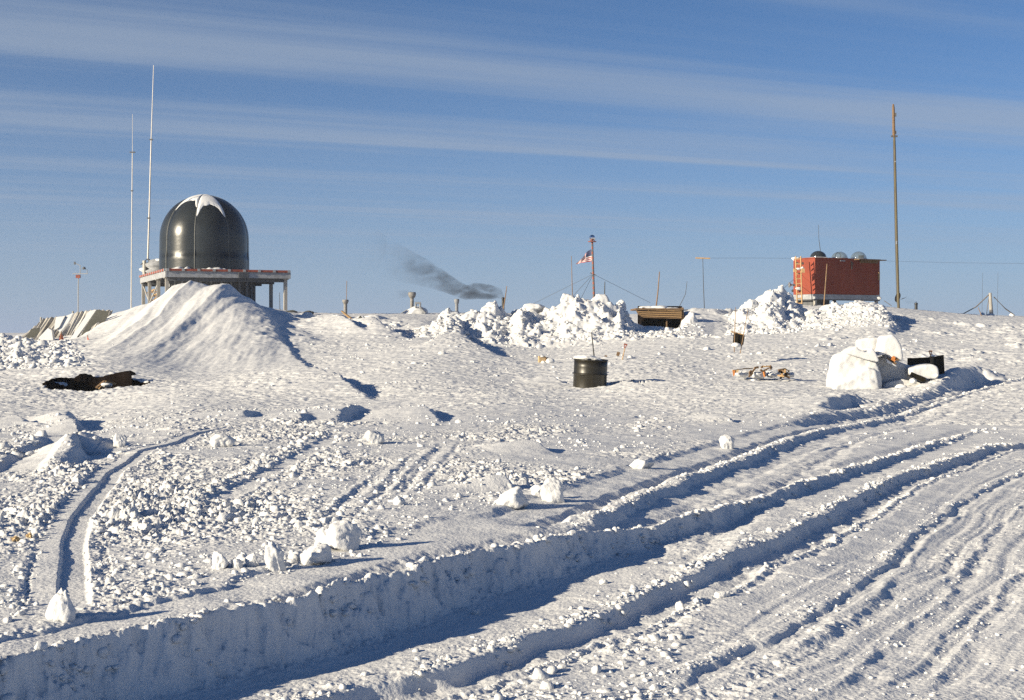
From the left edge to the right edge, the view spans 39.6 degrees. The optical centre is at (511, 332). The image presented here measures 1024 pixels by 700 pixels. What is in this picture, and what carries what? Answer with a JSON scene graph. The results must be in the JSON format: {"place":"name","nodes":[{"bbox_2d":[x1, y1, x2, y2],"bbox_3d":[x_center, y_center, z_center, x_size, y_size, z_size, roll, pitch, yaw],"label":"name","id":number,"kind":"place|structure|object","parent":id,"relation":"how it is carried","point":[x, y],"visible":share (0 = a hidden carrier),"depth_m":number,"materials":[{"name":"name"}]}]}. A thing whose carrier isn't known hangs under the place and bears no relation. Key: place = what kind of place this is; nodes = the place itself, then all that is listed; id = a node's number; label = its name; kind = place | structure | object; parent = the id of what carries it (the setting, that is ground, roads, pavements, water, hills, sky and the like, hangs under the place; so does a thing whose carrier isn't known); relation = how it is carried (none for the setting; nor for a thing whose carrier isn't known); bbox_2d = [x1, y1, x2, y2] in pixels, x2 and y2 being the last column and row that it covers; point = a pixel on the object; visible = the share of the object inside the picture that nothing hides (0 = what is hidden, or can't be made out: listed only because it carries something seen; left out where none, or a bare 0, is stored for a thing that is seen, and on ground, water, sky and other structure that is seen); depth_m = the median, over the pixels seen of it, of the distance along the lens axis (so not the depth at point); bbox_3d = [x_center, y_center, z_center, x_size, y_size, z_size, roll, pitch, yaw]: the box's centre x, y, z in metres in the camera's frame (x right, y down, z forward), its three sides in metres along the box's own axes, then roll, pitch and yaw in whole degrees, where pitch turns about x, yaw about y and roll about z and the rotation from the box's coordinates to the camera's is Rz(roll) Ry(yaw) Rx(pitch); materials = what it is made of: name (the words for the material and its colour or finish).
{"place":"outdoors","nodes":[
{"label":"outdoors","id":0,"kind":"place"},
{"bbox_2d":[0,280,1023,699],"bbox_3d":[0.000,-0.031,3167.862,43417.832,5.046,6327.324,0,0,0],"label":"ground","id":1,"kind":"structure","parent":0,"point":[190,346],"depth_m":12.04,"materials":[{"name":"white snow"}]},
{"bbox_2d":[10,536,20,541],"bbox_3d":[-3.299,1.375,9.452,0.064,0.048,0.042,0,0,0],"label":"paper scrap","id":2,"kind":"object","parent":1,"relation":"on","point":[16,538],"visible":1,"depth_m":9.44,"materials":[{"name":"cardboard"}]},
{"bbox_2d":[25,532,32,537],"bbox_3d":[-3.248,1.363,9.556,0.049,0.040,0.039,0,0,0],"label":"paper scrap","id":3,"kind":"object","parent":1,"relation":"on","point":[29,534],"visible":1,"depth_m":9.55,"materials":[{"name":"cardboard"}]},
{"bbox_2d":[45,588,75,621],"bbox_3d":[-2.179,1.322,6.883,0.152,0.172,0.130,0,0,0],"label":"snow block","id":4,"kind":"object","parent":1,"relation":"on","point":[61,607],"depth_m":6.84,"materials":[{"name":"white snow"}]},
{"bbox_2d":[21,309,112,339],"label":"canvas windbreak","id":5,"kind":"object","parent":1,"relation":"on","point":[73,324],"visible":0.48,"depth_m":69.08,"materials":[{"name":"white fabric"}]},
{"bbox_2d":[26,328,39,337],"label":"tarpaulin","id":6,"kind":"object","parent":5,"relation":"attached to","point":[33,332],"visible":0.82,"depth_m":67.53,"materials":[{"name":"grey fabric"}]},
{"bbox_2d":[81,310,108,334],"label":"tarpaulin","id":7,"kind":"object","parent":5,"relation":"hanging from","point":[99,316],"visible":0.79,"depth_m":67.20,"materials":[{"name":"grey fabric"}]},
{"bbox_2d":[73,262,87,311],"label":"weather mast","id":8,"kind":"object","parent":1,"relation":"on","point":[78,276],"visible":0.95,"depth_m":149.97,"materials":[{"name":"grey metal"}]},
{"bbox_2d":[42,371,149,390],"bbox_3d":[-11.231,1.731,38.502,2.779,1.326,2.823,0,0,0],"label":"tarpaulin","id":9,"kind":"object","parent":1,"relation":"on","point":[85,382],"visible":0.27,"depth_m":39.31,"materials":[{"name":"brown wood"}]},
{"bbox_2d":[113,433,126,447],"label":"snow block","id":10,"kind":"object","parent":1,"relation":"on","point":[119,440],"depth_m":17.07,"materials":[{"name":"white snow"}]},
{"bbox_2d":[130,114,134,307],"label":"thin mast","id":11,"kind":"object","parent":1,"relation":"on","point":[132,152],"visible":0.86,"depth_m":86.98,"materials":[{"name":"grey metal"}]},
{"bbox_2d":[169,281,255,301],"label":"support tower","id":12,"kind":"structure","parent":1,"relation":"on","point":[247,289],"depth_m":88.63,"materials":[{"name":"grey wood"}]},
{"bbox_2d":[139,268,290,309],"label":"platform","id":13,"kind":"structure","parent":1,"relation":"on","point":[163,277],"depth_m":86.07,"materials":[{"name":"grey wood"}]},
{"bbox_2d":[139,259,158,273],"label":"snowed winch","id":14,"kind":"object","parent":13,"relation":"on","point":[152,265],"visible":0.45,"depth_m":92.54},
{"bbox_2d":[140,65,153,264],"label":"whip mast","id":15,"kind":"object","parent":14,"relation":"on","point":[148,217],"visible":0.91,"depth_m":93.25,"materials":[{"name":"metal"}]},
{"bbox_2d":[147,289,156,300],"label":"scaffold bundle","id":16,"kind":"object","parent":13,"relation":"attached to","point":[155,294],"visible":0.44,"depth_m":91.76,"materials":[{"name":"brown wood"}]},
{"bbox_2d":[159,194,248,269],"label":"radome","id":17,"kind":"object","parent":13,"relation":"on","point":[203,231],"visible":0.9,"depth_m":87.95,"materials":[{"name":"black plastic"}]},
{"bbox_2d":[212,551,228,569],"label":"snow block","id":18,"kind":"object","parent":1,"relation":"on","point":[219,560],"depth_m":8.29,"materials":[{"name":"white snow"}]},
{"bbox_2d":[209,433,235,446],"bbox_3d":[-3.467,1.300,17.020,0.303,0.196,0.230,0,0,0],"label":"snow block","id":19,"kind":"object","parent":1,"relation":"on","point":[221,440],"depth_m":16.95,"materials":[{"name":"white snow"}]},
{"bbox_2d":[231,558,242,568],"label":"snow block","id":20,"kind":"object","parent":1,"relation":"on","point":[236,563],"depth_m":8.31,"materials":[{"name":"white snow"}]},
{"bbox_2d":[245,552,258,566],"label":"snow block","id":21,"kind":"object","parent":1,"relation":"on","point":[251,560],"depth_m":8.37,"materials":[{"name":"white snow"}]},
{"bbox_2d":[264,541,285,571],"bbox_3d":[-1.393,1.336,8.343,0.118,0.226,0.076,0,0,-32],"label":"snow block","id":22,"kind":"object","parent":1,"relation":"on","point":[274,557],"depth_m":8.32,"materials":[{"name":"white snow"}]},
{"bbox_2d":[300,542,331,564],"bbox_3d":[-1.182,1.345,8.557,0.191,0.156,0.152,0,0,0],"label":"snow block","id":23,"kind":"object","parent":1,"relation":"on","point":[319,553],"depth_m":8.52,"materials":[{"name":"white snow"}]},
{"bbox_2d":[316,526,327,543],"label":"snow block","id":24,"kind":"object","parent":1,"relation":"on","point":[321,535],"depth_m":9.09,"materials":[{"name":"white snow"}]},
{"bbox_2d":[0,404,686,699],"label":"snow clods","id":25,"kind":"object","parent":1,"relation":"on","point":[294,558],"visible":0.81,"depth_m":10.08,"materials":[{"name":"white snow"}]},
{"bbox_2d":[325,519,361,550],"bbox_3d":[-1.103,1.305,9.110,0.224,0.210,0.186,0,0,27],"label":"snow block","id":26,"kind":"object","parent":1,"relation":"on","point":[344,534],"depth_m":9.06,"materials":[{"name":"white snow"}]},
{"bbox_2d":[342,300,348,312],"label":"chimney","id":27,"kind":"object","parent":1,"relation":"on","point":[345,302],"visible":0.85,"depth_m":102.87,"materials":[{"name":"metal"}]},
{"bbox_2d":[364,430,384,443],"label":"snow block","id":28,"kind":"object","parent":1,"relation":"on","point":[373,437],"depth_m":17.63,"materials":[{"name":"white snow"}]},
{"bbox_2d":[393,496,405,504],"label":"snow block","id":29,"kind":"object","parent":1,"relation":"on","point":[398,500],"depth_m":11.24,"materials":[{"name":"white snow"}]},
{"bbox_2d":[408,292,415,307],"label":"chimney","id":30,"kind":"object","parent":1,"relation":"on","point":[411,295],"visible":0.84,"depth_m":91.89,"materials":[{"name":"metal"}]},
{"bbox_2d":[400,302,427,313],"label":"roof hatch","id":31,"kind":"object","parent":1,"relation":"on","point":[416,309],"visible":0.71,"depth_m":90.49,"materials":[{"name":"grey wood"}]},
{"bbox_2d":[454,299,458,310],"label":"chimney","id":32,"kind":"object","parent":1,"relation":"on","point":[456,301],"visible":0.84,"depth_m":91.90,"materials":[{"name":"grey metal"}]},
{"bbox_2d":[0,285,927,380],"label":"snow rubble","id":33,"kind":"object","parent":1,"relation":"on","point":[72,353],"visible":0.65,"depth_m":63.10,"materials":[{"name":"white snow"}]},
{"bbox_2d":[472,609,479,614],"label":"snow block","id":34,"kind":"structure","parent":1,"relation":"on","point":[475,611],"depth_m":8.37,"materials":[{"name":"white snow"}]},
{"bbox_2d":[494,486,528,508],"bbox_3d":[-0.008,1.360,11.582,0.234,0.213,0.217,0,0,35],"label":"snow block","id":35,"kind":"object","parent":1,"relation":"on","point":[514,497],"depth_m":11.52,"materials":[{"name":"white snow"}]},
{"bbox_2d":[0,371,1023,699],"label":"snow crumbs","id":36,"kind":"object","parent":1,"relation":"on","point":[104,651],"visible":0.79,"depth_m":9.49,"materials":[{"name":"white snow"}]},
{"bbox_2d":[0,336,1023,443],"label":"snow crumbs","id":37,"kind":"object","parent":1,"relation":"on","point":[220,420],"visible":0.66,"depth_m":26.05,"materials":[{"name":"white snow"}]},
{"bbox_2d":[522,303,544,313],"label":"snow boulder","id":38,"kind":"object","parent":1,"relation":"on","point":[537,308],"visible":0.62,"depth_m":66.73,"materials":[{"name":"white snow"}]},
{"bbox_2d":[531,484,541,496],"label":"snow block","id":39,"kind":"object","parent":1,"relation":"on","point":[535,489],"depth_m":12.24,"materials":[{"name":"white snow"}]},
{"bbox_2d":[538,356,554,362],"bbox_3d":[1.217,0.953,49.760,0.572,0.294,0.368,0,0,-17],"label":"cardboard box","id":40,"kind":"object","parent":1,"relation":"on","point":[545,359],"visible":1,"depth_m":49.68,"materials":[{"name":"beige cardboard"}]},
{"bbox_2d":[540,477,564,502],"bbox_3d":[0.340,1.345,12.014,0.203,0.248,0.154,0,0,-12],"label":"snow block","id":41,"kind":"object","parent":1,"relation":"on","point":[552,489],"depth_m":11.97,"materials":[{"name":"white snow"}]},
{"bbox_2d":[560,293,574,302],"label":"snow boulder","id":42,"kind":"object","parent":1,"relation":"on","point":[565,296],"visible":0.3,"depth_m":67.00,"materials":[{"name":"white snow"}]},
{"bbox_2d":[573,355,607,387],"bbox_3d":[2.243,1.257,40.664,1.020,1.226,1.012,0,0,0],"label":"oil drum","id":43,"kind":"object","parent":1,"relation":"on","point":[590,371],"visible":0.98,"depth_m":40.27,"materials":[{"name":"black metal"}]},
{"bbox_2d":[535,235,649,302],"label":"flag mast","id":44,"kind":"object","parent":1,"relation":"on","point":[592,238],"visible":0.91,"depth_m":73.95,"materials":[{"name":"metal"}]},
{"bbox_2d":[576,250,591,263],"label":"national flag","id":45,"kind":"object","parent":44,"relation":"attached to","point":[587,257],"visible":1,"depth_m":74.00,"materials":[{"name":"multicoloured fabric"}]},
{"bbox_2d":[599,579,607,583],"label":"snow block","id":46,"kind":"object","parent":1,"relation":"on","point":[602,581],"depth_m":9.20,"materials":[{"name":"white snow"}]},
{"bbox_2d":[615,300,625,309],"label":"snow boulder","id":47,"kind":"object","parent":1,"relation":"on","point":[622,302],"visible":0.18,"depth_m":66.96,"materials":[{"name":"white snow"}]},
{"bbox_2d":[629,456,654,468],"bbox_3d":[1.423,1.443,15.499,0.282,0.175,0.220,0,0,-25],"label":"snow block","id":48,"kind":"object","parent":1,"relation":"on","point":[643,462],"depth_m":15.43,"materials":[{"name":"white snow"}]},
{"bbox_2d":[630,305,683,326],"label":"timber entrance","id":49,"kind":"object","parent":1,"relation":"on","point":[667,316],"visible":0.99,"depth_m":69.06,"materials":[{"name":"brown wood"}]},
{"bbox_2d":[656,272,659,305],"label":"bamboo pole","id":50,"kind":"object","parent":49,"relation":"on","point":[658,289],"visible":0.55,"depth_m":71.98,"materials":[{"name":"wood"}]},
{"bbox_2d":[675,601,684,610],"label":"snow block","id":51,"kind":"object","parent":1,"relation":"on","point":[679,605],"depth_m":8.72,"materials":[{"name":"white snow"}]},
{"bbox_2d":[681,311,697,324],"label":"snow block","id":52,"kind":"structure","parent":1,"relation":"on","point":[690,317],"depth_m":67.24,"materials":[{"name":"white snow"}]},
{"bbox_2d":[371,401,1023,699],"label":"snow crumbs","id":53,"kind":"object","parent":1,"relation":"on","point":[767,656],"visible":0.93,"depth_m":8.49,"materials":[{"name":"white snow"}]},
{"bbox_2d":[695,257,709,307],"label":"crossarm aerial","id":54,"kind":"object","parent":1,"relation":"on","point":[703,275],"visible":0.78,"depth_m":77.98,"materials":[{"name":"metal"}]},
{"bbox_2d":[713,591,729,598],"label":"snow block","id":55,"kind":"object","parent":1,"relation":"on","point":[720,594],"depth_m":8.86,"materials":[{"name":"white snow"}]},
{"bbox_2d":[719,434,733,448],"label":"snow block","id":56,"kind":"object","parent":1,"relation":"on","point":[726,441],"depth_m":18.95,"materials":[{"name":"white snow"}]},
{"bbox_2d":[734,307,735,351],"bbox_3d":[7.818,-0.093,49.900,0.073,1.586,0.031,0,0,0],"label":"bamboo pole","id":57,"kind":"object","parent":1,"relation":"on","point":[734,329],"visible":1,"depth_m":49.89,"materials":[{"name":"beige wood"}]},
{"bbox_2d":[731,343,740,346],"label":"snow block","id":58,"kind":"object","parent":1,"relation":"on","point":[735,345],"depth_m":49.61,"materials":[{"name":"white snow"}]},
{"bbox_2d":[730,331,744,344],"bbox_3d":[7.973,0.213,50.160,0.507,0.510,0.420,0,0,0],"label":"black crate","id":59,"kind":"object","parent":1,"relation":"on","point":[738,337],"visible":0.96,"depth_m":50.00,"materials":[{"name":"brown wood"}]},
{"bbox_2d":[732,368,752,377],"bbox_3d":[6.936,1.218,42.874,0.974,0.293,0.496,0,0,-28],"label":"buried box","id":60,"kind":"object","parent":1,"relation":"on","point":[738,373],"visible":0.96,"depth_m":42.70,"materials":[{"name":"cardboard"}]},
{"bbox_2d":[740,311,747,353],"bbox_3d":[8.131,-0.019,49.850,0.292,1.520,0.031,0,0,0],"label":"bamboo pole","id":61,"kind":"object","parent":1,"relation":"on","point":[743,333],"visible":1,"depth_m":49.84,"materials":[{"name":"beige wood"}]},
{"bbox_2d":[740,299,757,308],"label":"snow boulder","id":62,"kind":"object","parent":1,"relation":"on","point":[749,303],"visible":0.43,"depth_m":70.86,"materials":[{"name":"white snow"}]},
{"bbox_2d":[748,365,779,378],"bbox_3d":[7.554,1.191,42.760,1.098,0.424,0.630,0,0,-45],"label":"broken crate","id":63,"kind":"object","parent":1,"relation":"on","point":[758,374],"visible":1,"depth_m":42.64,"materials":[{"name":"brown wood"}]},
{"bbox_2d":[777,368,793,378],"bbox_3d":[8.253,1.225,42.658,0.334,0.320,0.682,0,0,39],"label":"rubbish bundle","id":64,"kind":"object","parent":1,"relation":"on","point":[788,374],"visible":1,"depth_m":42.53,"materials":[{"name":"brown wood"}]},
{"bbox_2d":[785,300,795,305],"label":"snow boulder","id":65,"kind":"object","parent":1,"relation":"on","point":[790,301],"visible":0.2,"depth_m":71.37,"materials":[{"name":"white snow"}]},
{"bbox_2d":[795,256,802,303],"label":"ladder","id":66,"kind":"object","parent":1,"relation":"on","point":[798,288],"visible":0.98,"depth_m":86.51,"materials":[{"name":"brown wood"}]},
{"bbox_2d":[793,266,804,272],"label":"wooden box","id":67,"kind":"object","parent":66,"relation":"attached to","point":[802,268],"visible":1,"depth_m":86.14,"materials":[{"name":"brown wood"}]},
{"bbox_2d":[803,309,817,316],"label":"snow boulder","id":68,"kind":"object","parent":1,"relation":"on","point":[810,313],"visible":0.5,"depth_m":69.81,"materials":[{"name":"white snow"}]},
{"bbox_2d":[823,265,826,305],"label":"bamboo pole","id":69,"kind":"object","parent":1,"relation":"on","point":[825,286],"visible":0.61,"depth_m":77.97,"materials":[{"name":"beige wood"}]},
{"bbox_2d":[791,251,886,305],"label":"red hut","id":70,"kind":"object","parent":1,"relation":"on","point":[851,279],"visible":0.89,"depth_m":88.15,"materials":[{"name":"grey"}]},
{"bbox_2d":[826,334,938,389],"bbox_3d":[10.406,0.961,40.495,3.205,1.816,1.744,0,0,0],"label":"snow covered sledge","id":71,"kind":"object","parent":1,"relation":"on","point":[860,365],"visible":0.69,"depth_m":39.96,"materials":[{"name":"white snow"}]},
{"bbox_2d":[891,104,899,307],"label":"tall pole","id":72,"kind":"object","parent":1,"relation":"on","point":[893,135],"visible":0.91,"depth_m":88.93,"materials":[{"name":"metal"}]},
{"bbox_2d":[895,384,906,387],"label":"snow block","id":73,"kind":"object","parent":1,"relation":"on","point":[899,385],"depth_m":39.40,"materials":[{"name":"white snow"}]},
{"bbox_2d":[909,378,916,384],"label":"snow block","id":74,"kind":"object","parent":1,"relation":"on","point":[913,381],"depth_m":39.38,"materials":[{"name":"white snow"}]},
{"bbox_2d":[908,372,927,382],"bbox_3d":[11.371,1.263,39.879,0.527,0.317,0.402,0,0,0],"label":"black trough","id":75,"kind":"object","parent":1,"relation":"on","point":[919,378],"visible":0.96,"depth_m":39.77,"materials":[{"name":"metal"}]},
{"bbox_2d":[907,355,944,373],"bbox_3d":[11.959,0.931,41.053,1.064,0.562,0.115,0,0,0],"label":"dark panel","id":76,"kind":"object","parent":1,"relation":"on","point":[938,361],"visible":0.74,"depth_m":41.05,"materials":[{"name":"black"}]},
{"bbox_2d":[964,293,1014,315],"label":"guyed post","id":77,"kind":"object","parent":1,"relation":"on","point":[991,305],"visible":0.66,"depth_m":95.93,"materials":[{"name":"white metal"}]},
{"bbox_2d":[0,0,1023,332],"label":"sky","id":78,"kind":"structure","parent":0,"point":[441,151],"materials":[{"name":"blue"}]}
]}

